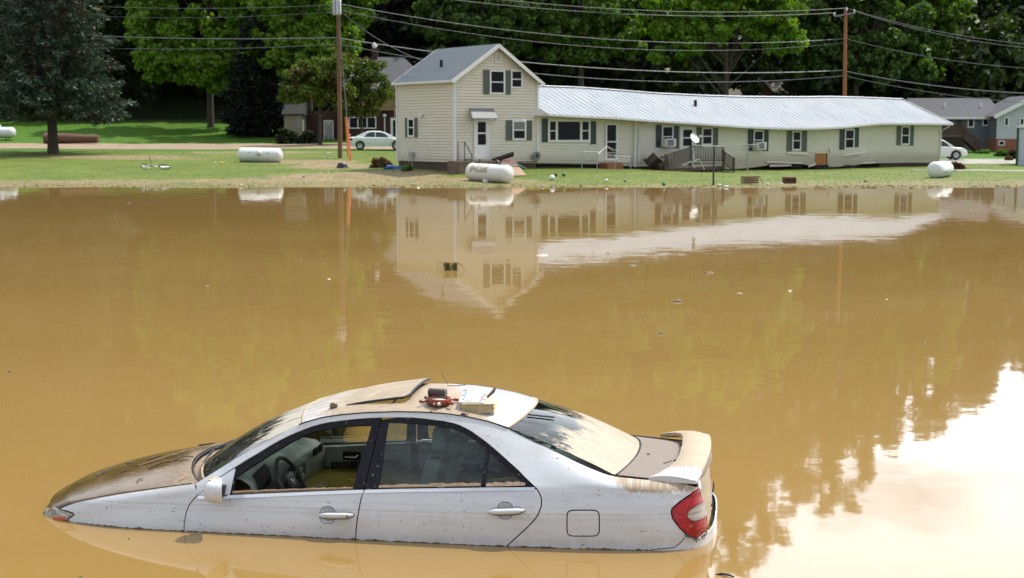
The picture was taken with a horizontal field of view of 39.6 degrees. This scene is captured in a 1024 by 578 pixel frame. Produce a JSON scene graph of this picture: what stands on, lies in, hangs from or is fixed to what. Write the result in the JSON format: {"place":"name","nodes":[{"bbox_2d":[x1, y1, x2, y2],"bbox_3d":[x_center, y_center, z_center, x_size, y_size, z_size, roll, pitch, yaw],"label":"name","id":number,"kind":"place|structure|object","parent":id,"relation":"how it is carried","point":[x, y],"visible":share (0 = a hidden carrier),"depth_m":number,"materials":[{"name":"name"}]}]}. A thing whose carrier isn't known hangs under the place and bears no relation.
{"place":"outdoors","nodes":[
{"label":"outdoors","id":0,"kind":"place"},
{"bbox_2d":[0,143,392,148],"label":"dirt road","id":1,"kind":"structure","parent":0,"point":[160,146],"depth_m":116.29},
{"bbox_2d":[0,187,1023,577],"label":"flood water","id":2,"kind":"structure","parent":0,"point":[842,415],"depth_m":19.26,"materials":[{"name":"liquid"}]},
{"bbox_2d":[43,378,716,550],"bbox_3d":[-1.017,1.404,10.957,5.151,1.400,2.074,1,7,9],"label":"flooded sedan","id":3,"kind":"object","parent":2,"relation":"in","point":[522,470],"visible":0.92,"depth_m":10.24,"materials":[{"name":"silver metal"}]},
{"bbox_2d":[148,453,193,468],"bbox_3d":[-2.611,1.327,10.889,0.315,0.093,0.156,-4,7,-31],"label":"twig","id":4,"kind":"object","parent":3,"relation":"on","point":[170,461],"visible":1,"depth_m":10.90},
{"bbox_2d":[138,445,208,465],"bbox_3d":[-2.612,1.316,11.131,0.592,0.095,0.181,-5,8,-36],"label":"twig","id":5,"kind":"object","parent":3,"relation":"on","point":[172,454],"visible":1,"depth_m":11.11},
{"bbox_2d":[419,396,458,405],"bbox_3d":[-0.535,0.815,10.394,0.292,0.040,0.294,1,8,-2],"label":"ship wheel clock","id":6,"kind":"object","parent":3,"relation":"on","point":[438,401],"visible":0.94,"depth_m":10.34,"materials":[{"name":"red wood"}]},
{"bbox_2d":[428,388,446,397],"bbox_3d":[-0.543,0.759,10.405,0.135,0.068,0.068,2,7,18],"label":"dark roller","id":7,"kind":"object","parent":6,"relation":"on","point":[435,392],"visible":1,"depth_m":10.38,"materials":[{"name":"metal"}]},
{"bbox_2d":[461,398,497,412],"bbox_3d":[-0.235,0.849,10.373,0.240,0.069,0.195,-1,9,7],"label":"thick book","id":8,"kind":"object","parent":3,"relation":"on","point":[488,405],"visible":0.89,"depth_m":10.28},
{"bbox_2d":[459,388,488,404],"bbox_3d":[-0.277,0.785,10.397,0.193,0.033,0.220,0,23,9],"label":"picture book","id":9,"kind":"object","parent":8,"relation":"on","point":[473,395],"visible":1,"depth_m":10.38,"materials":[{"name":"white paper"}]},
{"bbox_2d":[437,262,464,269],"bbox_3d":[-1.256,-0.431,29.383,0.597,0.252,0.148,0,6,0],"label":"grass clump","id":10,"kind":"object","parent":2,"relation":"in","point":[452,265],"visible":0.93,"depth_m":29.37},
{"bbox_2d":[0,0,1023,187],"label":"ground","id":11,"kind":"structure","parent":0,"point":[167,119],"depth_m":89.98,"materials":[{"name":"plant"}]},
{"bbox_2d":[0,125,15,139],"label":"gas tank","id":12,"kind":"object","parent":11,"relation":"on","point":[7,132],"visible":1,"depth_m":126.76,"materials":[{"name":"metal"}]},
{"bbox_2d":[0,0,140,153],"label":"blue spruce","id":13,"kind":"object","parent":11,"relation":"on","point":[55,62],"visible":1,"depth_m":102.20,"materials":[{"name":"green plant"}]},
{"bbox_2d":[43,133,98,143],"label":"tank","id":14,"kind":"object","parent":11,"relation":"on","point":[63,138],"visible":0.89,"depth_m":120.54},
{"bbox_2d":[140,157,170,169],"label":"fallen bicycle","id":15,"kind":"object","parent":11,"relation":"on","point":[161,165],"visible":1,"depth_m":85.70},
{"bbox_2d":[122,0,272,127],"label":"maple tree","id":16,"kind":"object","parent":11,"relation":"on","point":[192,62],"visible":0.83,"depth_m":135.53,"materials":[{"name":"green plant"}]},
{"bbox_2d":[216,5,283,137],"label":"dark spruce","id":17,"kind":"object","parent":11,"relation":"on","point":[257,123],"visible":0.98,"depth_m":129.66,"materials":[{"name":"green plant"}]},
{"bbox_2d":[237,147,282,161],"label":"gas tank","id":18,"kind":"object","parent":11,"relation":"on","point":[259,154],"visible":0.99,"depth_m":93.01,"materials":[{"name":"metal"}]},
{"bbox_2d":[274,128,298,143],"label":"shrub","id":19,"kind":"object","parent":11,"relation":"on","point":[285,136],"visible":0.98,"depth_m":120.93,"materials":[{"name":"green plant"}]},
{"bbox_2d":[281,103,308,135],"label":"garden shed","id":20,"kind":"structure","parent":11,"relation":"on","point":[294,118],"depth_m":125.20,"materials":[{"name":"beige"}]},
{"bbox_2d":[297,115,300,128],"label":"door","id":21,"kind":"structure","parent":20,"relation":"in","point":[298,116],"depth_m":125.09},
{"bbox_2d":[297,129,317,143],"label":"shrub","id":22,"kind":"object","parent":11,"relation":"on","point":[307,137],"visible":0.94,"depth_m":120.90,"materials":[{"name":"green plant"}]},
{"bbox_2d":[239,0,387,110],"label":"maple tree","id":23,"kind":"object","parent":11,"relation":"on","point":[302,23],"visible":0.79,"depth_m":129.36,"materials":[{"name":"green plant"}]},
{"bbox_2d":[276,47,358,144],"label":"ornamental tree","id":24,"kind":"object","parent":11,"relation":"on","point":[321,88],"visible":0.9,"depth_m":117.24,"materials":[{"name":"green plant"}]},
{"bbox_2d":[332,0,342,157],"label":"utility pole","id":25,"kind":"object","parent":11,"relation":"on","point":[337,8],"visible":0.95,"depth_m":97.84,"materials":[{"name":"brown wood"}]},
{"bbox_2d":[6,0,325,8],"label":"overhead wire","id":26,"kind":"object","parent":25,"relation":"attached to","point":[203,8],"visible":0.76,"depth_m":101.89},
{"bbox_2d":[4,30,336,38],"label":"overhead wire","id":27,"kind":"object","parent":25,"relation":"attached to","point":[216,38],"visible":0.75,"depth_m":101.61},
{"bbox_2d":[15,44,336,48],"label":"overhead wire","id":28,"kind":"object","parent":25,"relation":"attached to","point":[236,48],"visible":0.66,"depth_m":100.25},
{"bbox_2d":[101,12,326,17],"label":"overhead wire","id":29,"kind":"object","parent":25,"relation":"attached to","point":[221,17],"visible":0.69,"depth_m":101.40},
{"bbox_2d":[340,23,347,155],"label":"guy wire","id":30,"kind":"object","parent":25,"relation":"attached to","point":[345,113],"visible":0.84,"depth_m":100.61,"materials":[{"name":"paint"}]},
{"bbox_2d":[341,44,349,160],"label":"guy wire","id":31,"kind":"object","parent":25,"relation":"attached to","point":[346,117],"visible":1,"depth_m":95.60,"materials":[{"name":"paint"}]},
{"bbox_2d":[341,51,350,160],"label":"guy wire","id":32,"kind":"object","parent":25,"relation":"attached to","point":[348,127],"visible":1,"depth_m":96.11,"materials":[{"name":"paint"}]},
{"bbox_2d":[342,12,422,60],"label":"overhead wire","id":33,"kind":"object","parent":25,"relation":"attached to","point":[382,41],"visible":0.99,"depth_m":89.72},
{"bbox_2d":[343,45,839,82],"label":"overhead wire","id":34,"kind":"object","parent":25,"relation":"attached to","point":[613,79],"visible":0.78,"depth_m":107.52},
{"bbox_2d":[506,0,842,11],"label":"overhead wire","id":35,"kind":"object","parent":25,"relation":"attached to","point":[670,11],"visible":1,"depth_m":107.57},
{"bbox_2d":[335,163,348,167],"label":"black tub","id":36,"kind":"object","parent":11,"relation":"on","point":[341,165],"visible":0.99,"depth_m":86.45,"materials":[{"name":"plastic"}]},
{"bbox_2d":[306,44,412,139],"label":"brick house","id":37,"kind":"structure","parent":11,"relation":"on","point":[384,120],"depth_m":127.63,"materials":[{"name":"red"}]},
{"bbox_2d":[349,117,375,128],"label":"window","id":38,"kind":"structure","parent":37,"relation":"in","point":[368,123],"depth_m":127.13,"materials":[{"name":"glass"}]},
{"bbox_2d":[390,118,395,136],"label":"door","id":39,"kind":"structure","parent":37,"relation":"in","point":[392,121],"depth_m":127.13,"materials":[{"name":"white paint"}]},
{"bbox_2d":[333,52,395,132],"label":"ornamental tree","id":40,"kind":"object","parent":11,"relation":"on","point":[363,81],"visible":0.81,"depth_m":119.58,"materials":[{"name":"green plant"}]},
{"bbox_2d":[347,131,395,149],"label":"parked sedan","id":41,"kind":"object","parent":11,"relation":"on","point":[369,138],"visible":0.75,"depth_m":109.69,"materials":[{"name":"white paint"}]},
{"bbox_2d":[367,156,393,167],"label":"shrub","id":42,"kind":"object","parent":11,"relation":"on","point":[381,162],"visible":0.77,"depth_m":86.39,"materials":[{"name":"brown plant"}]},
{"bbox_2d":[383,165,401,168],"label":"blue tarp","id":43,"kind":"object","parent":11,"relation":"on","point":[391,167],"visible":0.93,"depth_m":83.57,"materials":[{"name":"plastic"}]},
{"bbox_2d":[353,0,444,61],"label":"dark maple","id":44,"kind":"object","parent":11,"relation":"on","point":[405,42],"visible":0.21,"depth_m":145.57,"materials":[{"name":"green plant"}]},
{"bbox_2d":[401,164,412,170],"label":"shrub","id":45,"kind":"object","parent":11,"relation":"on","point":[405,167],"visible":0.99,"depth_m":81.62,"materials":[{"name":"green plant"}]},
{"bbox_2d":[448,158,495,174],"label":"concrete porch","id":46,"kind":"object","parent":11,"relation":"on","point":[457,167],"visible":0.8,"depth_m":79.52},
{"bbox_2d":[492,152,513,161],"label":"charred plank","id":47,"kind":"object","parent":46,"relation":"on","point":[506,156],"visible":1,"depth_m":81.03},
{"bbox_2d":[411,0,555,57],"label":"tall tree","id":48,"kind":"object","parent":11,"relation":"on","point":[490,15],"visible":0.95,"depth_m":136.07,"materials":[{"name":"green plant"}]},
{"bbox_2d":[465,159,513,182],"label":"gas tank","id":49,"kind":"object","parent":11,"relation":"on","point":[496,173],"visible":0.97,"depth_m":74.47,"materials":[{"name":"metal"}]},
{"bbox_2d":[496,158,518,166],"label":"cellar door","id":50,"kind":"structure","parent":11,"relation":"on","point":[510,161],"depth_m":81.08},
{"bbox_2d":[0,0,1023,115],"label":"forest","id":51,"kind":"object","parent":11,"relation":"on","point":[990,24],"visible":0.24,"depth_m":146.81,"materials":[{"name":"green plant"}]},
{"bbox_2d":[0,151,1023,186],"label":"grass","id":52,"kind":"structure","parent":11,"relation":"on","point":[494,182],"depth_m":79.14,"materials":[{"name":"plant"}]},
{"bbox_2d":[12,184,1023,187],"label":"shore wrack","id":53,"kind":"object","parent":11,"relation":"on","point":[576,186],"visible":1,"depth_m":71.69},
{"bbox_2d":[511,166,525,176],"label":"tan slab","id":54,"kind":"structure","parent":11,"relation":"on","point":[518,171],"depth_m":79.20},
{"bbox_2d":[500,0,647,86],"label":"tall tree","id":55,"kind":"object","parent":11,"relation":"on","point":[588,23],"visible":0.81,"depth_m":138.25,"materials":[{"name":"green plant"}]},
{"bbox_2d":[581,146,630,173],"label":"canopy frame","id":56,"kind":"object","parent":11,"relation":"on","point":[623,156],"visible":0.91,"depth_m":82.00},
{"bbox_2d":[599,163,622,168],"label":"brick step","id":57,"kind":"object","parent":11,"relation":"on","point":[609,165],"visible":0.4,"depth_m":85.65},
{"bbox_2d":[654,156,667,169],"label":"overturned armchair","id":58,"kind":"object","parent":11,"relation":"on","point":[660,166],"visible":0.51,"depth_m":86.40,"materials":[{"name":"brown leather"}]},
{"bbox_2d":[643,152,663,169],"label":"overturned armchair","id":59,"kind":"object","parent":58,"relation":"on","point":[652,160],"visible":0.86,"depth_m":86.17,"materials":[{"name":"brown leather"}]},
{"bbox_2d":[391,44,952,170],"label":"farmhouse","id":60,"kind":"object","parent":11,"relation":"on","point":[489,101],"visible":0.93,"depth_m":87.39,"materials":[{"name":"beige wood"}]},
{"bbox_2d":[407,118,413,136],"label":"window","id":61,"kind":"structure","parent":60,"relation":"in","point":[410,121],"depth_m":83.96,"materials":[{"name":"white paint"}]},
{"bbox_2d":[474,120,489,157],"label":"door","id":62,"kind":"structure","parent":60,"relation":"in","point":[481,128],"depth_m":81.16,"materials":[{"name":"white paint"}]},
{"bbox_2d":[490,70,504,93],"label":"window","id":63,"kind":"structure","parent":60,"relation":"in","point":[497,77],"depth_m":81.42,"materials":[{"name":"white paint"}]},
{"bbox_2d":[511,70,522,88],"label":"window","id":64,"kind":"structure","parent":60,"relation":"in","point":[516,75],"depth_m":82.16,"materials":[{"name":"white paint"}]},
{"bbox_2d":[512,120,525,139],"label":"window","id":65,"kind":"structure","parent":60,"relation":"in","point":[518,126],"depth_m":82.56,"materials":[{"name":"white paint"}]},
{"bbox_2d":[533,151,540,160],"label":"hose reel","id":66,"kind":"object","parent":60,"relation":"attached to","point":[536,155],"visible":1,"depth_m":83.18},
{"bbox_2d":[548,119,590,141],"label":"window","id":67,"kind":"structure","parent":60,"relation":"in","point":[559,130],"depth_m":84.62,"materials":[{"name":"glass"}]},
{"bbox_2d":[605,123,618,159],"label":"door","id":68,"kind":"structure","parent":60,"relation":"in","point":[611,129],"depth_m":86.52,"materials":[{"name":"white paint"}]},
{"bbox_2d":[661,126,673,147],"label":"window","id":69,"kind":"structure","parent":60,"relation":"in","point":[667,131],"depth_m":88.83,"materials":[{"name":"white paint"}]},
{"bbox_2d":[661,139,675,146],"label":"air conditioner","id":70,"kind":"object","parent":60,"relation":"attached to","point":[668,142],"visible":1,"depth_m":88.33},
{"bbox_2d":[679,127,695,155],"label":"door","id":71,"kind":"structure","parent":60,"relation":"in","point":[685,140],"depth_m":89.73,"materials":[{"name":"white paint"}]},
{"bbox_2d":[702,127,712,144],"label":"window","id":72,"kind":"structure","parent":60,"relation":"in","point":[707,132],"depth_m":90.74,"materials":[{"name":"white paint"}]},
{"bbox_2d":[753,130,763,141],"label":"window","id":73,"kind":"structure","parent":60,"relation":"in","point":[758,135],"depth_m":93.26,"materials":[{"name":"white paint"}]},
{"bbox_2d":[752,142,766,149],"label":"air conditioner","id":74,"kind":"object","parent":60,"relation":"attached to","point":[761,146],"visible":0.99,"depth_m":92.78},
{"bbox_2d":[792,131,801,149],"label":"window","id":75,"kind":"structure","parent":60,"relation":"in","point":[796,135],"depth_m":95.28,"materials":[{"name":"white paint"}]},
{"bbox_2d":[844,129,854,148],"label":"window","id":76,"kind":"structure","parent":60,"relation":"in","point":[849,141],"depth_m":98.19,"materials":[{"name":"white paint"}]},
{"bbox_2d":[901,126,909,144],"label":"window","id":77,"kind":"structure","parent":60,"relation":"in","point":[905,130],"depth_m":101.40,"materials":[{"name":"glass"}]},
{"bbox_2d":[664,146,734,171],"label":"wooden deck","id":78,"kind":"structure","parent":11,"relation":"on","point":[682,156],"depth_m":87.41,"materials":[{"name":"grey wood"}]},
{"bbox_2d":[690,133,701,149],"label":"satellite dish","id":79,"kind":"object","parent":78,"relation":"attached to","point":[694,137],"visible":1,"depth_m":88.22,"materials":[{"name":"white paint"}]},
{"bbox_2d":[702,146,725,184],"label":"clothesline post","id":80,"kind":"object","parent":11,"relation":"on","point":[713,161],"visible":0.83,"depth_m":72.50,"materials":[{"name":"grey metal"}]},
{"bbox_2d":[635,0,810,94],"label":"tall tree","id":81,"kind":"object","parent":11,"relation":"on","point":[703,35],"visible":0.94,"depth_m":134.81,"materials":[{"name":"green plant"}]},
{"bbox_2d":[738,144,757,171],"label":"clothesline post","id":82,"kind":"object","parent":11,"relation":"on","point":[747,152],"visible":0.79,"depth_m":89.49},
{"bbox_2d":[713,78,787,96],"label":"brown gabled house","id":83,"kind":"structure","parent":11,"relation":"on","point":[771,88],"depth_m":151.12,"materials":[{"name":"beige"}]},
{"bbox_2d":[741,175,763,183],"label":"tilted crate","id":84,"kind":"object","parent":11,"relation":"on","point":[747,179],"visible":0.96,"depth_m":73.80,"materials":[{"name":"brown wood"}]},
{"bbox_2d":[782,177,796,182],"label":"rusty block","id":85,"kind":"object","parent":11,"relation":"on","point":[789,179],"depth_m":75.11,"materials":[{"name":"metal"}]},
{"bbox_2d":[834,7,855,95],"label":"utility pole","id":86,"kind":"object","parent":11,"relation":"on","point":[845,14],"visible":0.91,"depth_m":115.47,"materials":[{"name":"orange wood"}]},
{"bbox_2d":[342,4,836,42],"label":"overhead wire","id":87,"kind":"object","parent":86,"relation":"attached to","point":[562,35],"visible":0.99,"depth_m":104.31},
{"bbox_2d":[341,38,843,72],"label":"overhead wire","id":88,"kind":"object","parent":86,"relation":"attached to","point":[608,68],"visible":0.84,"depth_m":107.22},
{"bbox_2d":[345,11,839,50],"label":"overhead wire","id":89,"kind":"object","parent":86,"relation":"attached to","point":[601,47],"visible":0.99,"depth_m":106.59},
{"bbox_2d":[457,0,826,15],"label":"overhead wire","id":90,"kind":"object","parent":86,"relation":"attached to","point":[620,13],"visible":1,"depth_m":105.85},
{"bbox_2d":[848,39,1018,67],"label":"overhead wire","id":91,"kind":"object","parent":86,"relation":"attached to","point":[938,58],"visible":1,"depth_m":111.17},
{"bbox_2d":[847,71,1023,93],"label":"overhead wire","id":92,"kind":"object","parent":86,"relation":"attached to","point":[935,85],"visible":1,"depth_m":111.73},
{"bbox_2d":[847,76,1023,102],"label":"overhead wire","id":93,"kind":"object","parent":86,"relation":"attached to","point":[937,93],"visible":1,"depth_m":111.77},
{"bbox_2d":[847,8,1023,43],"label":"overhead wire","id":94,"kind":"object","parent":86,"relation":"attached to","point":[934,30],"visible":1,"depth_m":111.33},
{"bbox_2d":[855,11,1023,47],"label":"overhead wire","id":95,"kind":"object","parent":86,"relation":"attached to","point":[936,33],"visible":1,"depth_m":111.47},
{"bbox_2d":[776,0,938,96],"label":"tall tree","id":96,"kind":"object","parent":11,"relation":"on","point":[887,63],"visible":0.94,"depth_m":142.42,"materials":[{"name":"green plant"}]},
{"bbox_2d":[894,0,977,83],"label":"tall tree","id":97,"kind":"object","parent":11,"relation":"on","point":[947,12],"visible":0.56,"depth_m":147.82,"materials":[{"name":"green plant"}]},
{"bbox_2d":[927,161,955,177],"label":"gas tank","id":98,"kind":"object","parent":11,"relation":"on","point":[940,169],"visible":1,"depth_m":82.45,"materials":[{"name":"metal"}]},
{"bbox_2d":[952,161,966,168],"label":"shrub","id":99,"kind":"object","parent":11,"relation":"on","point":[956,165],"visible":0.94,"depth_m":96.41,"materials":[{"name":"red plant"}]},
{"bbox_2d":[942,125,980,151],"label":"deck stairs","id":100,"kind":"structure","parent":11,"relation":"on","point":[963,139],"depth_m":131.25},
{"bbox_2d":[906,96,1023,151],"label":"grey house","id":101,"kind":"structure","parent":11,"relation":"on","point":[990,125],"depth_m":135.09,"materials":[{"name":"grey"}]},
{"bbox_2d":[967,119,974,127],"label":"window","id":102,"kind":"structure","parent":101,"relation":"in","point":[970,124],"depth_m":135.03,"materials":[{"name":"glass"}]},
{"bbox_2d":[982,119,987,125],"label":"window","id":103,"kind":"structure","parent":101,"relation":"in","point":[984,121],"depth_m":134.99,"materials":[{"name":"glass"}]},
{"bbox_2d":[1004,117,1008,125],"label":"window","id":104,"kind":"structure","parent":101,"relation":"in","point":[1006,119],"depth_m":132.51,"materials":[{"name":"white paint"}]},
{"bbox_2d":[943,48,1002,93],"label":"tree","id":105,"kind":"object","parent":11,"relation":"on","point":[946,89],"visible":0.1,"depth_m":156.53,"materials":[{"name":"green plant"}]},
{"bbox_2d":[974,149,990,153],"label":"shrub","id":106,"kind":"object","parent":11,"relation":"on","point":[983,151],"visible":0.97,"depth_m":130.13,"materials":[{"name":"green plant"}]},
{"bbox_2d":[961,0,1023,36],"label":"tall tree","id":107,"kind":"object","parent":11,"relation":"on","point":[1010,9],"visible":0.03,"depth_m":169.48,"materials":[{"name":"green plant"}]},
{"bbox_2d":[993,148,1007,156],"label":"shrub","id":108,"kind":"object","parent":11,"relation":"on","point":[1001,152],"visible":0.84,"depth_m":126.21,"materials":[{"name":"green plant"}]},
{"bbox_2d":[1005,150,1015,158],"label":"shrub","id":109,"kind":"object","parent":11,"relation":"on","point":[1012,153],"visible":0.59,"depth_m":121.29,"materials":[{"name":"green plant"}]},
{"bbox_2d":[1015,124,1023,164],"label":"metal shed","id":110,"kind":"structure","parent":11,"relation":"on","point":[1020,146],"depth_m":104.54,"materials":[{"name":"white paint"}]},
{"bbox_2d":[911,169,1023,170],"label":"gravel path","id":111,"kind":"structure","parent":0,"point":[982,170],"depth_m":93.84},
{"bbox_2d":[940,159,1015,163],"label":"gravel driveway","id":112,"kind":"structure","parent":0,"point":[984,161],"depth_m":113.52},
{"bbox_2d":[941,140,967,159],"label":"car","id":113,"kind":"object","parent":112,"relation":"on","point":[949,151],"visible":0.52,"depth_m":117.43,"materials":[{"name":"white paint"}]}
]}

